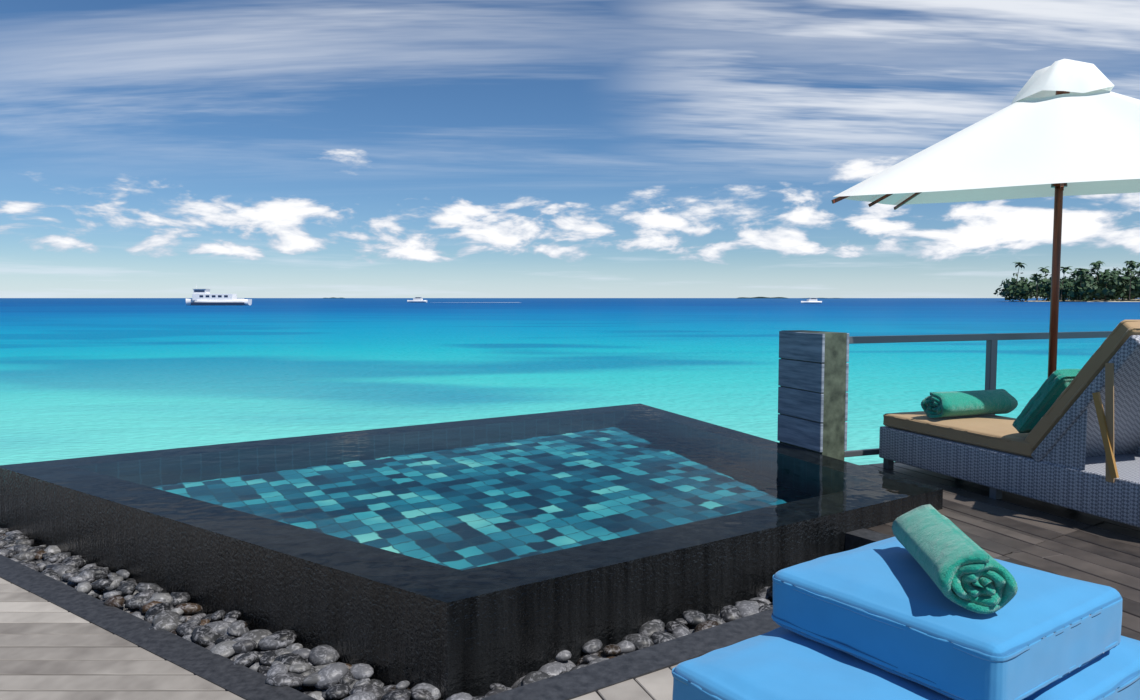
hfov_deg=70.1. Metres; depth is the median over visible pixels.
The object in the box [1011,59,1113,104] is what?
umbrella vent
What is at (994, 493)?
lounger legs
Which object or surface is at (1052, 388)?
lounger pillow
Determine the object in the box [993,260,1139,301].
island
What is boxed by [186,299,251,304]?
ship hull
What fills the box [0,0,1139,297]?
sky
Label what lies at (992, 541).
deck
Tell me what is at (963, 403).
lounger towel
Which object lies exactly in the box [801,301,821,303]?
boat hull
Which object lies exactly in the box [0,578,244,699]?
deck
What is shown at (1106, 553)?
deck
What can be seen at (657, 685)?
deck
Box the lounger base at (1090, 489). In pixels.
[879,426,1139,527]
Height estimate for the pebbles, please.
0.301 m
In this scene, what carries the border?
on the deck at (50, 651)
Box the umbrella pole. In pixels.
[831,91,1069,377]
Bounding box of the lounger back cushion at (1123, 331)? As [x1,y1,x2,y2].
[1025,320,1139,449]
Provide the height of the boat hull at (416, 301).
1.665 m
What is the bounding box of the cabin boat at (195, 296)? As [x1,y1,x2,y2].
[192,285,242,300]
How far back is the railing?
6.35 m
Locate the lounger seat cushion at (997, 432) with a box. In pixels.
[883,411,1033,457]
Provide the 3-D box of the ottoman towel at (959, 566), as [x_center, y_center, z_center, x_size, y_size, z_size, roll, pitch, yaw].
[1.067,0.573,2.299,0.181,0.149,0.525,1,4,9]
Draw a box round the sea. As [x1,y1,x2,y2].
[0,298,1139,464]
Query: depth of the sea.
31.18 m
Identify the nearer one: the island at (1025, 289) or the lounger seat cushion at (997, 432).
the lounger seat cushion at (997, 432)
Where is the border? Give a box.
[0,528,893,699]
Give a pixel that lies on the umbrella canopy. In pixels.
(1087, 143)
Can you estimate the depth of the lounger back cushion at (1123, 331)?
4.40 m
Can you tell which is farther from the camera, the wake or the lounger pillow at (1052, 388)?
the wake
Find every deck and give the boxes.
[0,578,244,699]
[571,665,676,699]
[860,462,1108,543]
[866,509,1043,557]
[994,520,1139,640]
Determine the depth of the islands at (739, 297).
5189.19 m
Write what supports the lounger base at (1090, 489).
on the deck at (1038, 519)
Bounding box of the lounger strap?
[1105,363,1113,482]
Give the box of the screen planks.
[777,331,848,451]
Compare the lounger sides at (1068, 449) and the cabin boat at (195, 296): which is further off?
the cabin boat at (195, 296)
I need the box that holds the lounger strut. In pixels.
[1092,392,1118,477]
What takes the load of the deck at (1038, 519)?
on the deck at (1106, 553)
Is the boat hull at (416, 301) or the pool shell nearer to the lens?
the pool shell
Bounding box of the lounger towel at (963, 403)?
[921,389,1017,417]
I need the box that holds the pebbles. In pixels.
[0,528,772,699]
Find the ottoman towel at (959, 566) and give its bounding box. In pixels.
[892,504,1017,613]
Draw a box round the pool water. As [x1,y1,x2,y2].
[0,403,941,602]
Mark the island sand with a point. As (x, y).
(1124, 300)
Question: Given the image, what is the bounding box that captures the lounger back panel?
[1031,335,1139,461]
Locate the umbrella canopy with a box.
[833,90,1139,204]
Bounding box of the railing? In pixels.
[844,331,1111,456]
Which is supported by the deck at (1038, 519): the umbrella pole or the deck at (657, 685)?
the umbrella pole
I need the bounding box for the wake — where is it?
[433,302,474,302]
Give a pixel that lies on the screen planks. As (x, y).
(808, 405)
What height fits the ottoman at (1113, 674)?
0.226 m
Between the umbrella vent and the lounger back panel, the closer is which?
the lounger back panel
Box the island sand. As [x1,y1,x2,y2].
[1001,299,1139,301]
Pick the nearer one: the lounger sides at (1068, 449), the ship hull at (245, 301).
the lounger sides at (1068, 449)
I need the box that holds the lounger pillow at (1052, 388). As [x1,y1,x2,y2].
[1012,369,1080,432]
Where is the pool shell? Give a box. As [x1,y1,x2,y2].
[0,468,942,699]
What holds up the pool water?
in the pool shell
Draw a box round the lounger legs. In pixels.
[883,458,1001,499]
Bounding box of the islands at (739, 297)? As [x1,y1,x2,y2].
[332,297,784,297]

